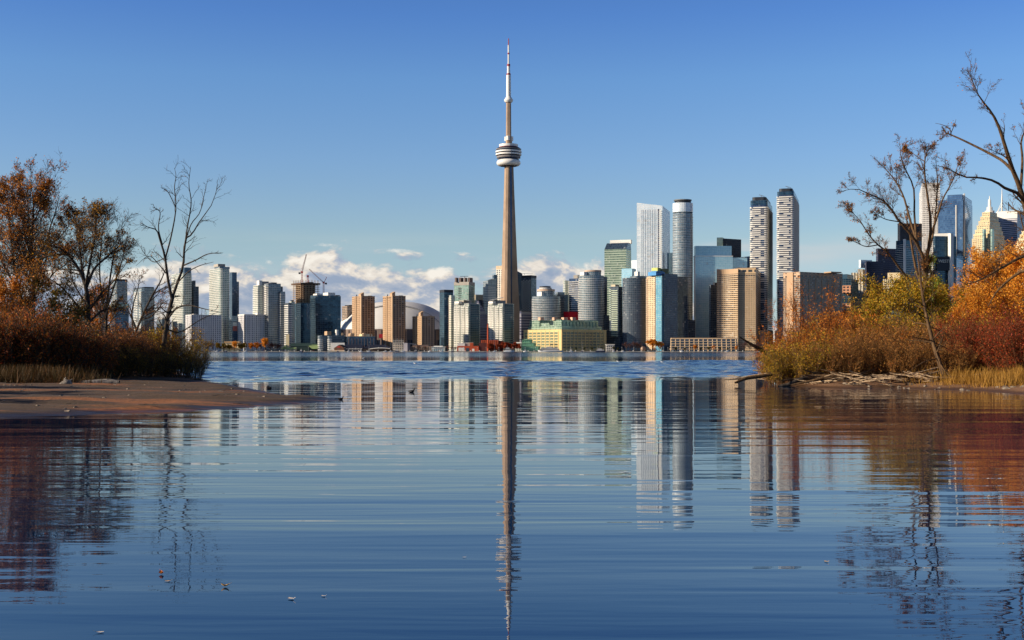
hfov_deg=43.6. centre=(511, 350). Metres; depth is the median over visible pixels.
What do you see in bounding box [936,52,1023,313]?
tall tree
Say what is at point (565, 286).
condo tower
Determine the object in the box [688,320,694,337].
condo tower
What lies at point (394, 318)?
apartment tower
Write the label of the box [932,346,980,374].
twiggy shrub
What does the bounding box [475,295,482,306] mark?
office block
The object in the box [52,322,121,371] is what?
red shrub
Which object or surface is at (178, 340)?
rust shrub
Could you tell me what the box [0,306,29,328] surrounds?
red shrub
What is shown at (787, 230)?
condo tower
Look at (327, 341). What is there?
apartment block
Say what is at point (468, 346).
power house
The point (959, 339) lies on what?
red shrub
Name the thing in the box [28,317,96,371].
red shrub
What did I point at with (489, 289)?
condo tower
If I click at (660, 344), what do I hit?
quay tree
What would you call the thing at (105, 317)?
bare tree
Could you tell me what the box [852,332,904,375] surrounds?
twiggy shrub
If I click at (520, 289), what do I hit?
condo tower
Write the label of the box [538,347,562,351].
tour ship
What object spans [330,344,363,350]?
restaurant
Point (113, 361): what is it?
red shrub
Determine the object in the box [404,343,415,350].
ferry gate
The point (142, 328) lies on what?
rust shrub
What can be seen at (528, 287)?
condo tower
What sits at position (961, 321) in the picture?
olive shrub
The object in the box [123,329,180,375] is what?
rust shrub
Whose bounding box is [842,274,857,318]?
office tower
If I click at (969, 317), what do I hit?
red shrub
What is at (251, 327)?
apartment slab
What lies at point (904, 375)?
driftwood stick
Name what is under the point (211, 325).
apartment slab
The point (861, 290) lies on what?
office tower
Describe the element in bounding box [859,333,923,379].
twiggy shrub
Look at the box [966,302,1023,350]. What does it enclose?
red shrub
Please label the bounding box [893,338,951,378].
twiggy shrub
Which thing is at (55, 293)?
tree
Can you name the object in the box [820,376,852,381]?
driftwood stick
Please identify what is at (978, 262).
orange tree
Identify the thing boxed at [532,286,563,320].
condo tower
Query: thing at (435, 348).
glass pavilion
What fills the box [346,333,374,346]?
apartment block
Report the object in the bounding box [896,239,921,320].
condo tower
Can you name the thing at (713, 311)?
condo tower
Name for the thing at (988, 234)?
office tower
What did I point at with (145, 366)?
dark shrub
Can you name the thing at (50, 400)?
beach
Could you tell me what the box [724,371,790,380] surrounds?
fallen branch
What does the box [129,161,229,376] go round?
dead tree
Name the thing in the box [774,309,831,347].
orange shrub
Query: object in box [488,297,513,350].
condo tower
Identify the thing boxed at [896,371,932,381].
driftwood stick
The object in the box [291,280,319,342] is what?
unfinished tower
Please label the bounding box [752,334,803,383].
rust shrub
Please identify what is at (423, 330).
apartment tower
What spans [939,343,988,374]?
twiggy shrub
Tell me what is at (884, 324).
rust shrub
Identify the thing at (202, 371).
dark shrub
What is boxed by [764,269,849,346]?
orange shrub
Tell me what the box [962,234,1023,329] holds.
orange tree
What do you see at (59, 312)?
red shrub
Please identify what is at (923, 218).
office tower
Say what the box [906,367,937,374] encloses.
driftwood branch
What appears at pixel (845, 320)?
rust shrub
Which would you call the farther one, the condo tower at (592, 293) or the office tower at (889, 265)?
the office tower at (889, 265)
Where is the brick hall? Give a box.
[481,340,502,350]
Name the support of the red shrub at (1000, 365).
on the bank
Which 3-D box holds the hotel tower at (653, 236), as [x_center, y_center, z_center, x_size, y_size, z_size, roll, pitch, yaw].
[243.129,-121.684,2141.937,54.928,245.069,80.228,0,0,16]
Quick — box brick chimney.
[487,324,488,350]
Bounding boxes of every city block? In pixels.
[95,307,104,334]
[157,318,169,332]
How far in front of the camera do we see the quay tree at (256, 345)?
1872.19 m
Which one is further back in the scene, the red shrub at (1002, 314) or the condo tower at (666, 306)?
the condo tower at (666, 306)
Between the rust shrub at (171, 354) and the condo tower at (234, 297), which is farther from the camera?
the condo tower at (234, 297)
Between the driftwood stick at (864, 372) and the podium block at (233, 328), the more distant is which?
the podium block at (233, 328)
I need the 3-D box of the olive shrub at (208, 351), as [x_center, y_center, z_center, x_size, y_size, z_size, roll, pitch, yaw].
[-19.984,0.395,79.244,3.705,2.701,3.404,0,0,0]
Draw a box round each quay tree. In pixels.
[232,341,237,350]
[253,342,259,350]
[260,337,268,349]
[645,339,657,349]
[655,341,663,348]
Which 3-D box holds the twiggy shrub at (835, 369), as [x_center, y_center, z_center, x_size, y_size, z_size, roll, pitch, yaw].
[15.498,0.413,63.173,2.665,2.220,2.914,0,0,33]
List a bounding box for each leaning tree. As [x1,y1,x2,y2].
[111,249,195,342]
[903,244,953,379]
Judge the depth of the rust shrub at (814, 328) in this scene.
69.84 m
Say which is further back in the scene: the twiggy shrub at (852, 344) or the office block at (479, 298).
the office block at (479, 298)
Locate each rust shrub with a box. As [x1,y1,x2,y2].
[75,326,120,354]
[81,321,134,373]
[89,332,140,375]
[99,320,178,373]
[109,334,153,374]
[109,335,156,375]
[113,323,161,374]
[120,326,180,374]
[122,330,167,376]
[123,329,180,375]
[143,330,185,373]
[144,341,180,376]
[167,336,195,376]
[746,328,792,358]
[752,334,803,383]
[757,331,823,383]
[758,317,829,380]
[782,324,854,374]
[789,320,859,345]
[797,295,875,342]
[810,298,908,330]
[816,321,883,344]
[825,310,894,373]
[828,321,903,371]
[829,294,879,329]
[865,321,924,373]
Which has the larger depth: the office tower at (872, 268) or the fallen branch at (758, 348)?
the office tower at (872, 268)
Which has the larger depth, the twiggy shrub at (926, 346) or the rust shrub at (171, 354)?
the rust shrub at (171, 354)
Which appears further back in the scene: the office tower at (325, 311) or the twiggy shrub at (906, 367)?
the office tower at (325, 311)
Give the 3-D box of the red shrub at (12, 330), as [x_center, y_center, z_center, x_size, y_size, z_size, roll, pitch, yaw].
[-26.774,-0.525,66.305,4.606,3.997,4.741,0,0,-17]
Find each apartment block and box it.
[318,330,345,350]
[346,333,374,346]
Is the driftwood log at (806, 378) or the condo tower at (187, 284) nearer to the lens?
the driftwood log at (806, 378)
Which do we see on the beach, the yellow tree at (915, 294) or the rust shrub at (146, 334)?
the rust shrub at (146, 334)
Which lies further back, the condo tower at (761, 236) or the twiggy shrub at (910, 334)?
the condo tower at (761, 236)
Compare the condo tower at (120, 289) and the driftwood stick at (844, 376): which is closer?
the driftwood stick at (844, 376)
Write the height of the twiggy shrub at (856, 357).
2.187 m
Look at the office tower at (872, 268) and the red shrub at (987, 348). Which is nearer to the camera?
the red shrub at (987, 348)
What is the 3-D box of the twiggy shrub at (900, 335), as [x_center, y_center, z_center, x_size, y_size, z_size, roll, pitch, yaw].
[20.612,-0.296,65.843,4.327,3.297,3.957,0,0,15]
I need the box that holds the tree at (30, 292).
[0,246,71,316]
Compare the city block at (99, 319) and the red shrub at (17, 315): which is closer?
the red shrub at (17, 315)
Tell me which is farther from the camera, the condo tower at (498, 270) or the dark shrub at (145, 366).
the condo tower at (498, 270)
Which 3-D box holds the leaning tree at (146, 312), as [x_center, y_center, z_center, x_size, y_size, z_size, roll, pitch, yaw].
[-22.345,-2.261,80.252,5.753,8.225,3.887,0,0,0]
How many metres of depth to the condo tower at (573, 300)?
2134.23 m
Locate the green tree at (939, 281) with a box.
[910,253,966,321]
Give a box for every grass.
[0,362,136,382]
[889,362,1023,388]
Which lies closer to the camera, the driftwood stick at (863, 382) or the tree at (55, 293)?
the driftwood stick at (863, 382)
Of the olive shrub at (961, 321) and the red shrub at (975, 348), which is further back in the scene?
the olive shrub at (961, 321)
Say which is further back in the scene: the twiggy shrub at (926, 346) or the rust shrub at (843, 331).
the rust shrub at (843, 331)
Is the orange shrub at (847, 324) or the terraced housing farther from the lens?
the terraced housing
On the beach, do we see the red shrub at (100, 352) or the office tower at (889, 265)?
the red shrub at (100, 352)
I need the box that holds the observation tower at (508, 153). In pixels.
[496,38,521,350]
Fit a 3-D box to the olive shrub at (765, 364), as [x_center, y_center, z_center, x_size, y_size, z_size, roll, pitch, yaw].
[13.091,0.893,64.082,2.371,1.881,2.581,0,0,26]
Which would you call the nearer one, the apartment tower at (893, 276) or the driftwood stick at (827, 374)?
the driftwood stick at (827, 374)
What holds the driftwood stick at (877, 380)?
on the bank
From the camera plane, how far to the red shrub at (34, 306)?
72.52 m
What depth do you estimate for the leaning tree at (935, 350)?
61.04 m
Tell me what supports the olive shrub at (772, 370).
on the bank
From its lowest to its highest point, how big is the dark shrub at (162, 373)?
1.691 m
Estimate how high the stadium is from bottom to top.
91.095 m
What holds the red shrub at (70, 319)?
on the beach
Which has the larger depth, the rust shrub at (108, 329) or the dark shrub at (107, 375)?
the rust shrub at (108, 329)
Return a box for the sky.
[0,0,1023,341]
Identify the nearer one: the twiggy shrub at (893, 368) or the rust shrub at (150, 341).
the twiggy shrub at (893, 368)
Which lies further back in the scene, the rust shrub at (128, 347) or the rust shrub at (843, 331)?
the rust shrub at (128, 347)
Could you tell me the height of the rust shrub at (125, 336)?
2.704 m
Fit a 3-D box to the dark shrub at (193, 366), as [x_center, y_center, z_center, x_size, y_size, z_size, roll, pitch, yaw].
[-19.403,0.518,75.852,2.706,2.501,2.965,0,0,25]
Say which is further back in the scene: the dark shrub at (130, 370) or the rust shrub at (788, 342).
the dark shrub at (130, 370)
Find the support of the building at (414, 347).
on the ground
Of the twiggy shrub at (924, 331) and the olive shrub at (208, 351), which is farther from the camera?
the olive shrub at (208, 351)
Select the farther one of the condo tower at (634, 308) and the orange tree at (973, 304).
the condo tower at (634, 308)
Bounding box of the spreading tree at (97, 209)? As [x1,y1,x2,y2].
[25,196,142,337]
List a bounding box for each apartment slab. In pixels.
[185,314,220,350]
[238,313,264,350]
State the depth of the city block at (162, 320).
2139.92 m
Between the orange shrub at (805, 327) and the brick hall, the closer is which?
the orange shrub at (805, 327)
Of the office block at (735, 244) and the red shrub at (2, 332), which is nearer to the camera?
the red shrub at (2, 332)
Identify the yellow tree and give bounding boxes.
[840,269,920,336]
[844,290,888,322]
[872,273,956,337]
[908,278,968,339]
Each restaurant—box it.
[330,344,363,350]
[363,345,391,350]
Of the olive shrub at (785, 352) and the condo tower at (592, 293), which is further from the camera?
the condo tower at (592, 293)
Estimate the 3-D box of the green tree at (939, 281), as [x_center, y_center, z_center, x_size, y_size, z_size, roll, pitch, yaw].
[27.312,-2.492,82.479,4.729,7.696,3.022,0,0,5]
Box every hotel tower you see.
[637,203,672,277]
[933,233,955,321]
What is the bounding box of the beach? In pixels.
[0,371,338,415]
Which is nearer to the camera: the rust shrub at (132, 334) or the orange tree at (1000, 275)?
the rust shrub at (132, 334)
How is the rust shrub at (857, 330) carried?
on the bank
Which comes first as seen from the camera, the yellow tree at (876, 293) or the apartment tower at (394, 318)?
the yellow tree at (876, 293)
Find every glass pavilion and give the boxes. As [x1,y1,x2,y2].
[432,346,444,350]
[522,339,539,350]
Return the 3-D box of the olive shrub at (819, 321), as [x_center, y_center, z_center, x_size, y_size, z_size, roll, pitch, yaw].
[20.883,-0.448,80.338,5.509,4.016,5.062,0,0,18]
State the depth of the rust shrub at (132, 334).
78.10 m
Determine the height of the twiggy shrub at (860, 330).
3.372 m
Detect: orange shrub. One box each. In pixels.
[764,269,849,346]
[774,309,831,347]
[818,313,864,334]
[834,304,883,335]
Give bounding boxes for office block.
[110,303,128,335]
[342,305,351,320]
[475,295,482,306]
[477,301,487,342]
[519,311,531,350]
[555,292,567,311]
[622,260,636,277]
[717,237,740,257]
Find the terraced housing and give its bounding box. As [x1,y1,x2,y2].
[670,338,737,350]
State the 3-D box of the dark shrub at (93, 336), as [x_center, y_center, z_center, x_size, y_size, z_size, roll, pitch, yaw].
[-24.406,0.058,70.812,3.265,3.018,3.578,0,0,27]
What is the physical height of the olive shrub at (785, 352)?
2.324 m
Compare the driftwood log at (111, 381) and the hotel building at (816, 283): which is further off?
the hotel building at (816, 283)
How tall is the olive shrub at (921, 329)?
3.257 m
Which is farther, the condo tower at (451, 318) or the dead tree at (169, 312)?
the condo tower at (451, 318)
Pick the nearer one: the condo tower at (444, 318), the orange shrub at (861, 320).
the orange shrub at (861, 320)
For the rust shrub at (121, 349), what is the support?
on the beach
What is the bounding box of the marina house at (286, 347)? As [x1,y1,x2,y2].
[281,334,296,350]
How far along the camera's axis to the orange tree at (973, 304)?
77.97 m
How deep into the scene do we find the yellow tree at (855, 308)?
76.73 m
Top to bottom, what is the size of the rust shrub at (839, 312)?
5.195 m
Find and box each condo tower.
[111,279,127,302]
[133,287,153,331]
[171,267,198,349]
[209,264,229,350]
[230,272,238,315]
[253,281,285,350]
[284,300,294,349]
[440,290,452,350]
[449,295,454,350]
[454,276,474,303]
[454,295,479,350]
[483,275,496,315]
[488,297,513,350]
[496,266,501,299]
[518,272,521,310]
[521,273,536,310]
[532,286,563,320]
[563,280,568,311]
[568,275,579,318]
[578,270,609,343]
[608,285,621,350]
[621,272,645,350]
[646,268,687,350]
[672,199,692,319]
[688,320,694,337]
[709,283,716,337]
[717,268,760,350]
[750,195,772,350]
[775,186,798,341]
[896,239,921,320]
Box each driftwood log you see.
[60,377,71,383]
[82,379,119,383]
[778,376,818,386]
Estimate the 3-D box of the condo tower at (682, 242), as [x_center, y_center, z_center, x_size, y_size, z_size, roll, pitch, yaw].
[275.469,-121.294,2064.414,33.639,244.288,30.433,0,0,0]
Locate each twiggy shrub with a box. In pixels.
[803,341,851,380]
[813,341,867,373]
[816,330,885,375]
[824,315,908,374]
[824,328,874,373]
[831,328,897,374]
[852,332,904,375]
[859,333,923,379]
[866,317,930,374]
[869,317,953,374]
[884,341,936,372]
[888,314,972,369]
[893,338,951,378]
[903,334,969,373]
[917,315,987,360]
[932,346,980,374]
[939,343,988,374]
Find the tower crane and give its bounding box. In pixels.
[299,255,306,281]
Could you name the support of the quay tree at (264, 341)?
on the quay
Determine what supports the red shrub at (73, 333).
on the beach
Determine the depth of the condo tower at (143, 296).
2188.24 m
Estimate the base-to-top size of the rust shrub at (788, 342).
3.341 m
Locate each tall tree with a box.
[0,151,103,315]
[836,129,967,328]
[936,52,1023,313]
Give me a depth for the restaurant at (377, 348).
1872.00 m
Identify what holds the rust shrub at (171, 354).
on the beach
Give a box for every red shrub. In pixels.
[0,304,70,367]
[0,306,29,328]
[0,306,41,368]
[0,309,20,365]
[0,312,41,366]
[0,312,60,367]
[1,307,75,370]
[2,298,65,330]
[2,302,76,330]
[6,310,96,368]
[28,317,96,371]
[52,314,84,334]
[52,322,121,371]
[63,324,122,378]
[76,328,121,378]
[925,319,976,344]
[929,318,1014,368]
[932,312,1022,369]
[933,309,1016,340]
[937,305,1022,348]
[953,317,1023,370]
[954,313,1023,373]
[962,308,1023,353]
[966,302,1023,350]
[971,320,1023,374]
[976,311,1023,371]
[993,303,1023,366]
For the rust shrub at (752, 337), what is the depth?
71.47 m
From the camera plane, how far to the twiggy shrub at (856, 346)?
64.83 m
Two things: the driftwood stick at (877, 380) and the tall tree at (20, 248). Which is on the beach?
the tall tree at (20, 248)
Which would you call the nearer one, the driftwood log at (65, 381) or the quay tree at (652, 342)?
the driftwood log at (65, 381)
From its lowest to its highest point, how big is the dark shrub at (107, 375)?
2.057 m
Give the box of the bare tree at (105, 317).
[74,197,140,336]
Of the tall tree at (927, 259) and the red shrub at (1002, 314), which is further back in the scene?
the tall tree at (927, 259)
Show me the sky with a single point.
(360, 139)
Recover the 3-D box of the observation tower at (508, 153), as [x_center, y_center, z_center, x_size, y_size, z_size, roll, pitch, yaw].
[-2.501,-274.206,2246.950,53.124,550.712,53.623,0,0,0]
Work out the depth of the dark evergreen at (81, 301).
87.78 m
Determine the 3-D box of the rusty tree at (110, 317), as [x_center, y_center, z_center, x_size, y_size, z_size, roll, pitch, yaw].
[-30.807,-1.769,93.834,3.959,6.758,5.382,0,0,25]
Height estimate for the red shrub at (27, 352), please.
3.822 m
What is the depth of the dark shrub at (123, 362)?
72.65 m
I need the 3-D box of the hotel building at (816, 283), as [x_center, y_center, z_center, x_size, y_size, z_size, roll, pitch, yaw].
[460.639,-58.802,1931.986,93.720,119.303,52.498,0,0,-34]
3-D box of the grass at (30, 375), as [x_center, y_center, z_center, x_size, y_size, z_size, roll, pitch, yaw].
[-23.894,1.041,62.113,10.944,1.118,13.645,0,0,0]
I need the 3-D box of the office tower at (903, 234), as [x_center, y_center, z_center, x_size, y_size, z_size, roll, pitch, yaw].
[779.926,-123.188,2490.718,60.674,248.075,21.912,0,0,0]
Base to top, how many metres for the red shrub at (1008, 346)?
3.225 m
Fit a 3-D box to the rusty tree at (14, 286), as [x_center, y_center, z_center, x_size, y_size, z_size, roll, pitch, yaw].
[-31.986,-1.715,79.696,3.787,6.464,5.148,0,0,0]
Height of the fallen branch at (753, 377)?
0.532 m
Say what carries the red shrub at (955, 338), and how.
on the bank
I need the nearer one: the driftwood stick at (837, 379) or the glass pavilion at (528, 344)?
the driftwood stick at (837, 379)
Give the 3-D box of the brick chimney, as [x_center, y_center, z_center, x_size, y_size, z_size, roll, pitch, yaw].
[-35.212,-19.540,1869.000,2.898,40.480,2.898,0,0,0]
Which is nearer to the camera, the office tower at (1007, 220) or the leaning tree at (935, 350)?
the leaning tree at (935, 350)
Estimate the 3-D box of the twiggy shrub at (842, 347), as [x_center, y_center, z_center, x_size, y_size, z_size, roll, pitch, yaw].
[16.629,0.130,62.809,3.494,2.663,3.196,0,0,-10]
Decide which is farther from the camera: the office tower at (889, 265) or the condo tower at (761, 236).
the office tower at (889, 265)
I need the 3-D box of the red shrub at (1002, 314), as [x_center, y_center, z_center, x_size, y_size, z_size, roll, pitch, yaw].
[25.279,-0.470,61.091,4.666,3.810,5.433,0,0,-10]
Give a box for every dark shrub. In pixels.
[81,326,101,370]
[92,344,125,377]
[103,340,135,377]
[111,344,145,377]
[126,344,158,376]
[136,345,176,376]
[149,353,178,376]
[160,342,211,377]
[177,351,212,377]
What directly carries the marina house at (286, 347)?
on the ground
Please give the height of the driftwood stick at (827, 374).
0.156 m
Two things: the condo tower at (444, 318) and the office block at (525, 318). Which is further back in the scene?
the condo tower at (444, 318)
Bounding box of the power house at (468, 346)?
[457,342,486,350]
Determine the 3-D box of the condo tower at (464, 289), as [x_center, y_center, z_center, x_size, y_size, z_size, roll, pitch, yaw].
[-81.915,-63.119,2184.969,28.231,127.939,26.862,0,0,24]
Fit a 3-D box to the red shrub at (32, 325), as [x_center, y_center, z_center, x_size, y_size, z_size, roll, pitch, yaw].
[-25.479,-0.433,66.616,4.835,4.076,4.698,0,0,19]
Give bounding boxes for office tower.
[310,293,340,342]
[604,240,631,314]
[693,246,750,337]
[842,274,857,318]
[851,269,865,316]
[859,260,882,317]
[876,248,895,278]
[897,223,921,240]
[919,183,939,278]
[938,193,971,297]
[972,196,1005,314]
[996,194,1023,276]
[1014,231,1023,285]
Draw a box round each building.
[224,341,240,350]
[393,342,402,350]
[411,345,431,350]
[523,317,606,350]
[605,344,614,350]
[783,272,841,341]
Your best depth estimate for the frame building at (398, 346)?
1872.00 m
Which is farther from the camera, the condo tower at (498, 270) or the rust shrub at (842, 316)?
the condo tower at (498, 270)
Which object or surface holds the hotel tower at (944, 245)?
on the ground
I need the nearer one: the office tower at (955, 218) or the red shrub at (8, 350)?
the red shrub at (8, 350)
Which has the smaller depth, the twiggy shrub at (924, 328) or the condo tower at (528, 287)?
the twiggy shrub at (924, 328)
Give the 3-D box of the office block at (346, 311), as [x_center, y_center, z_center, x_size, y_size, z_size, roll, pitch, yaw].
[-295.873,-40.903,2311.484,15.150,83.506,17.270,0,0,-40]
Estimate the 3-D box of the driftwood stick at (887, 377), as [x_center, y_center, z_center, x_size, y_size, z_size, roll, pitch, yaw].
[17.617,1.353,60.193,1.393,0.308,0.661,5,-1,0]
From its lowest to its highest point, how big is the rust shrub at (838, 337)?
3.185 m
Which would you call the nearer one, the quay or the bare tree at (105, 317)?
the bare tree at (105, 317)
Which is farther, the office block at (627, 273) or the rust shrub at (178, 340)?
the office block at (627, 273)
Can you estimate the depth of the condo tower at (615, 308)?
1978.62 m
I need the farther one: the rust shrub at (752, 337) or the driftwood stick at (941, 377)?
the rust shrub at (752, 337)
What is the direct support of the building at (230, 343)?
on the ground
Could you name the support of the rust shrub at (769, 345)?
on the bank
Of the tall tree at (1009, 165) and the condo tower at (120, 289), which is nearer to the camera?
the tall tree at (1009, 165)
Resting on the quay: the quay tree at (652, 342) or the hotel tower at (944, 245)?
the quay tree at (652, 342)
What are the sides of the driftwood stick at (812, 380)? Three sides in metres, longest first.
2.437 x 0.600 x 0.164 m
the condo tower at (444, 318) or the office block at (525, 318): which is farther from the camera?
the condo tower at (444, 318)
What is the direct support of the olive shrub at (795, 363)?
on the bank
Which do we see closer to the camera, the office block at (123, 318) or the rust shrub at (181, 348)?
the rust shrub at (181, 348)
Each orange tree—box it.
[941,243,1022,327]
[943,284,1007,331]
[952,242,1023,322]
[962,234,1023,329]
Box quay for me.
[182,351,759,351]
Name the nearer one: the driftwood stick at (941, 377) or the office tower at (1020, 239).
the driftwood stick at (941, 377)
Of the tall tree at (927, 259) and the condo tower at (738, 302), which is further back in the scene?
the condo tower at (738, 302)
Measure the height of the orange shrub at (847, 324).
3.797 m
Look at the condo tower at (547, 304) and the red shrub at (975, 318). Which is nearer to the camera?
the red shrub at (975, 318)
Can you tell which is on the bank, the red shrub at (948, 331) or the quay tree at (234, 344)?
the red shrub at (948, 331)
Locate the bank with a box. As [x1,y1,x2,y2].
[774,372,1023,393]
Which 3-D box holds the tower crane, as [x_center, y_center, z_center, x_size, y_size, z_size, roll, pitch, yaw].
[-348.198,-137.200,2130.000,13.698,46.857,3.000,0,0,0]
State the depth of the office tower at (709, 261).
2061.05 m
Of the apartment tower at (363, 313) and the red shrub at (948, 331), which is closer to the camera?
the red shrub at (948, 331)
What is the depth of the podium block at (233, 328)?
2013.03 m
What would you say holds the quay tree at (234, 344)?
on the quay
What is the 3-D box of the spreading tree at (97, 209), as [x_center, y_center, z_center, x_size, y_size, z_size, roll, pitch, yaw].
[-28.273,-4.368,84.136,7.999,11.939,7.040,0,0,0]
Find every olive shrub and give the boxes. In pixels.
[138,323,211,377]
[158,337,217,377]
[749,351,793,384]
[757,346,808,384]
[764,339,827,383]
[782,339,839,383]
[787,326,855,352]
[805,312,869,332]
[856,312,937,336]
[899,319,951,339]
[922,313,1001,342]
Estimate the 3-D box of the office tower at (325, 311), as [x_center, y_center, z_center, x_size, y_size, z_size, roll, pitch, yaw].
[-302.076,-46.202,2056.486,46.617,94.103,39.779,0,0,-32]
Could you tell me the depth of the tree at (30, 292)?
82.22 m
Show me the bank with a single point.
(1017, 389)
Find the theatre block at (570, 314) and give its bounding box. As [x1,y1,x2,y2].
[564,312,577,319]
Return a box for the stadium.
[341,302,439,350]
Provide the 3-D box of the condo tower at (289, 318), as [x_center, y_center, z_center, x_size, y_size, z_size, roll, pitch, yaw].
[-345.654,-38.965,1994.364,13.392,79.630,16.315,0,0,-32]
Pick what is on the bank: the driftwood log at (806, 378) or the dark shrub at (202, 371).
the driftwood log at (806, 378)
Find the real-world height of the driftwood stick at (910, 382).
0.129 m
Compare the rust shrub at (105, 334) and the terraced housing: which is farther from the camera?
the terraced housing
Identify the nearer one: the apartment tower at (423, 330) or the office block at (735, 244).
the apartment tower at (423, 330)
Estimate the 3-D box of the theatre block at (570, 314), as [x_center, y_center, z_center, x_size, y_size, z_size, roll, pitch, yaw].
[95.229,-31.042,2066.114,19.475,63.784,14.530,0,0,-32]
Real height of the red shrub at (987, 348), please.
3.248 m
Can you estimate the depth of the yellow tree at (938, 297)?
72.62 m
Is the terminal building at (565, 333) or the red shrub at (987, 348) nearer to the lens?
the red shrub at (987, 348)
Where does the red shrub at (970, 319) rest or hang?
on the bank
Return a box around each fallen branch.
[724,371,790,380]
[735,373,771,383]
[740,334,775,355]
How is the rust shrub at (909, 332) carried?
on the bank
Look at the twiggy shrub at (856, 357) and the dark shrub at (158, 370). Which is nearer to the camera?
the twiggy shrub at (856, 357)
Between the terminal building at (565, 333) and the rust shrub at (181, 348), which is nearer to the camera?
the rust shrub at (181, 348)
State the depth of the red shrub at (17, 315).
65.43 m
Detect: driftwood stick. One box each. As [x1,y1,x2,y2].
[791,373,842,385]
[800,374,852,376]
[814,380,840,382]
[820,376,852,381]
[830,372,862,380]
[845,379,880,385]
[860,368,876,373]
[861,376,891,385]
[872,375,901,378]
[891,373,917,377]
[895,381,926,382]
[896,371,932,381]
[919,376,969,378]
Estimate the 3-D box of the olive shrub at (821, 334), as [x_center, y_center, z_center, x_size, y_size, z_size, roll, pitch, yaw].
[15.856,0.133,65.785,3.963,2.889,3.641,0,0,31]
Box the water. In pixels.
[0,352,1023,639]
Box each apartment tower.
[352,292,374,335]
[383,292,405,350]
[412,311,434,346]
[883,273,903,324]
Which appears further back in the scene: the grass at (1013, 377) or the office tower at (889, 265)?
the office tower at (889, 265)
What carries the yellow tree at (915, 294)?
on the bank
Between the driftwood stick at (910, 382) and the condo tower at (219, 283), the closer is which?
the driftwood stick at (910, 382)
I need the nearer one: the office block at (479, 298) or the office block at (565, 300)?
the office block at (565, 300)
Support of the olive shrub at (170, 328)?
on the beach
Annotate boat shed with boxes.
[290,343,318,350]
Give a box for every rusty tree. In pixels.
[0,272,28,320]
[83,281,124,333]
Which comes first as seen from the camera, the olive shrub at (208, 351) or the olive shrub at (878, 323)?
the olive shrub at (878, 323)
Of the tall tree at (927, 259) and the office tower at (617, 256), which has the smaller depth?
the tall tree at (927, 259)
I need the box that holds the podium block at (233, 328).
[229,316,237,340]
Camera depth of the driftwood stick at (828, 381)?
60.83 m
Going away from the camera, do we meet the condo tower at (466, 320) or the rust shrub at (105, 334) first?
the rust shrub at (105, 334)
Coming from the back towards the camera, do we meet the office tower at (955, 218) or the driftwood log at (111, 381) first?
the office tower at (955, 218)
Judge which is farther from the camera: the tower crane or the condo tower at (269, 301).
the tower crane

